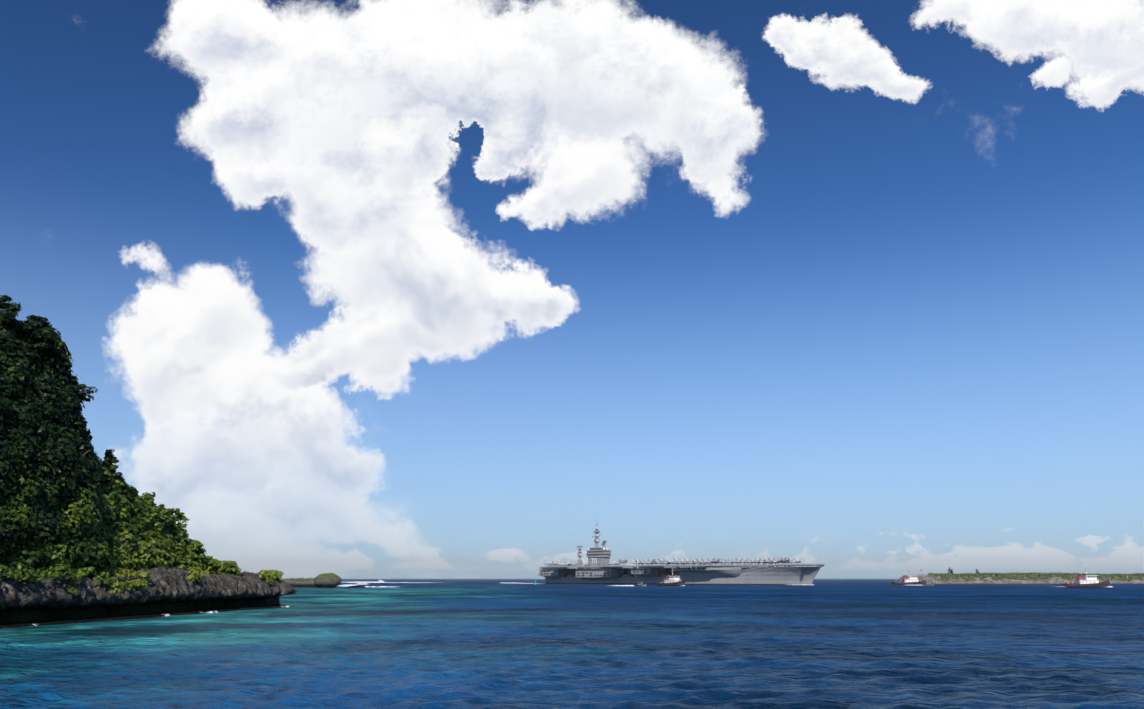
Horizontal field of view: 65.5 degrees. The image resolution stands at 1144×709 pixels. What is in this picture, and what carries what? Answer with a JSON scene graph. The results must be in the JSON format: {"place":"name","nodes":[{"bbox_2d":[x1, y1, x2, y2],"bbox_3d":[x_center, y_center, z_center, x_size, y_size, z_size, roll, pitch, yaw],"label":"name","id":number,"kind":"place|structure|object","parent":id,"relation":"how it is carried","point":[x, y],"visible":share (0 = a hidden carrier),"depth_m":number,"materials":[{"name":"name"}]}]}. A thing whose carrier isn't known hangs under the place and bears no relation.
{"place":"outdoors","nodes":[
{"label":"outdoors","id":0,"kind":"place"},
{"bbox_2d":[0,323,279,622],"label":"cliff terrain","id":1,"kind":"structure","parent":0,"point":[11,616],"depth_m":134.04,"materials":[{"name":"black stone"}]},
{"bbox_2d":[0,295,20,323],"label":"ridge tree","id":2,"kind":"object","parent":1,"relation":"on","point":[12,314],"depth_m":123.96,"materials":[{"name":"green plant"}]},
{"bbox_2d":[13,321,56,353],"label":"cliff tree","id":3,"kind":"object","parent":1,"relation":"on","point":[46,343],"depth_m":126.95,"materials":[{"name":"green plant"}]},
{"bbox_2d":[28,320,51,327],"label":"ridge tree","id":4,"kind":"object","parent":1,"relation":"on","point":[48,325],"depth_m":132.67,"materials":[{"name":"green plant"}]},
{"bbox_2d":[72,379,97,401],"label":"cliff tree","id":5,"kind":"object","parent":1,"relation":"on","point":[82,394],"depth_m":134.80,"materials":[{"name":"green plant"}]},
{"bbox_2d":[0,566,296,611],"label":"rock","id":6,"kind":"object","parent":1,"relation":"part of","point":[173,584],"visible":0.73,"depth_m":136.97,"materials":[{"name":"stone"}]},
{"bbox_2d":[188,540,205,558],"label":"cliff tree","id":7,"kind":"object","parent":1,"relation":"on","point":[197,545],"depth_m":159.82,"materials":[{"name":"green plant"}]},
{"bbox_2d":[0,311,283,594],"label":"vegetation","id":8,"kind":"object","parent":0,"point":[31,516],"depth_m":124.98,"materials":[{"name":"green plant"}]},
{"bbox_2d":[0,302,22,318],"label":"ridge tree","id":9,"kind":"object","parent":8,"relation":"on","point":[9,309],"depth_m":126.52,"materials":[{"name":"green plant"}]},
{"bbox_2d":[23,315,49,328],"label":"ridge tree","id":10,"kind":"object","parent":8,"relation":"on","point":[41,320],"visible":0.56,"depth_m":131.77,"materials":[{"name":"green plant"}]},
{"bbox_2d":[103,449,122,476],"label":"cliff tree","id":11,"kind":"object","parent":8,"relation":"on","point":[110,459],"depth_m":141.97,"materials":[{"name":"green plant"}]},
{"bbox_2d":[141,492,165,511],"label":"ridge tree","id":12,"kind":"object","parent":8,"relation":"on","point":[148,498],"depth_m":151.58,"materials":[{"name":"green plant"}]},
{"bbox_2d":[156,504,164,519],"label":"ridge tree","id":13,"kind":"object","parent":8,"relation":"on","point":[161,506],"visible":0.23,"depth_m":151.92,"materials":[{"name":"green plant"}]},
{"bbox_2d":[150,506,176,527],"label":"cliff tree","id":14,"kind":"object","parent":8,"relation":"on","point":[167,512],"depth_m":150.77,"materials":[{"name":"green plant"}]},
{"bbox_2d":[167,508,188,528],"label":"ridge tree","id":15,"kind":"object","parent":8,"relation":"on","point":[179,515],"depth_m":157.94,"materials":[{"name":"green plant"}]},
{"bbox_2d":[202,556,214,570],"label":"ridge tree","id":16,"kind":"object","parent":8,"relation":"on","point":[211,564],"depth_m":162.98,"materials":[{"name":"green plant"}]},
{"bbox_2d":[216,560,225,570],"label":"bush","id":17,"kind":"object","parent":8,"relation":"on","point":[221,565],"visible":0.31,"depth_m":167.69,"materials":[{"name":"green plant"}]},
{"bbox_2d":[221,560,240,575],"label":"bush","id":18,"kind":"object","parent":8,"relation":"on","point":[232,567],"visible":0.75,"depth_m":169.91,"materials":[{"name":"green plant"}]},
{"bbox_2d":[0,0,1143,596],"label":"sky","id":19,"kind":"structure","parent":0,"point":[355,289],"materials":[{"name":"blue"}]},
{"bbox_2d":[337,579,1143,588],"bbox_3d":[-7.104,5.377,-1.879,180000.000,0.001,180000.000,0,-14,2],"label":"sea","id":20,"kind":"structure","parent":0,"point":[821,582],"depth_m":758.38,"materials":[{"name":"liquid"}]},
{"bbox_2d":[0,604,288,628],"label":"rock bench","id":21,"kind":"object","parent":20,"relation":"in","point":[64,621],"visible":0.19,"depth_m":129.45,"materials":[{"name":"stone"}]},
{"bbox_2d":[280,580,316,586],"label":"shelf rock","id":22,"kind":"object","parent":20,"relation":"in","point":[295,583],"depth_m":588.32,"materials":[{"name":"stone"}]},
{"bbox_2d":[280,572,340,587],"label":"islet","id":23,"kind":"object","parent":20,"relation":"in","point":[331,582],"depth_m":547.58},
{"bbox_2d":[338,584,365,586],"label":"breaker","id":24,"kind":"object","parent":20,"relation":"on","point":[344,585],"depth_m":642.92,"materials":[{"name":"liquid"}]},
{"bbox_2d":[346,582,431,582],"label":"breaker","id":25,"kind":"object","parent":20,"relation":"on","point":[388,582],"depth_m":1193.21,"materials":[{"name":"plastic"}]},
{"bbox_2d":[497,583,545,583],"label":"carrier wake","id":26,"kind":"object","parent":20,"relation":"on","point":[520,583],"depth_m":1026.86,"materials":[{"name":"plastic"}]},
{"bbox_2d":[0,587,1143,708],"bbox_3d":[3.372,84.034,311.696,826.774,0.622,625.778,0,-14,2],"label":"sea waves","id":27,"kind":"object","parent":20,"relation":"on","point":[647,648],"depth_m":67.59,"materials":[{"name":"liquid"}]},
{"bbox_2d":[634,582,646,585],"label":"patrol boat","id":28,"kind":"object","parent":20,"relation":"on","point":[640,584],"depth_m":681.74,"materials":[{"name":"grey metal"}]},
{"bbox_2d":[657,568,684,585],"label":"tugboat","id":29,"kind":"object","parent":20,"relation":"on","point":[676,581],"depth_m":708.72,"materials":[{"name":"white metal"}]},
{"bbox_2d":[537,524,824,584],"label":"aircraft carrier","id":30,"kind":"object","parent":20,"relation":"on","point":[742,575],"depth_m":865.42,"materials":[{"name":"grey metal"}]},
{"bbox_2d":[892,569,925,584],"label":"tugboat","id":31,"kind":"object","parent":20,"relation":"in","point":[906,581],"depth_m":811.66,"materials":[{"name":"white metal"}]},
{"bbox_2d":[898,574,1143,583],"bbox_3d":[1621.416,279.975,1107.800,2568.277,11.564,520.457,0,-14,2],"label":"breakwater","id":32,"kind":"object","parent":20,"relation":"in","point":[934,580],"depth_m":911.05,"materials":[{"name":"grey stone"}]},
{"bbox_2d":[928,572,1143,580],"bbox_3d":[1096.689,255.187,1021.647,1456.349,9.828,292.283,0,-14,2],"label":"breakwater scrub","id":33,"kind":"object","parent":32,"relation":"on","point":[1009,574],"depth_m":921.42,"materials":[{"name":"green plant"}]},
{"bbox_2d":[1062,566,1109,586],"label":"tug","id":34,"kind":"object","parent":20,"relation":"on","point":[1091,580],"depth_m":597.50,"materials":[{"name":"white metal"}]}
]}

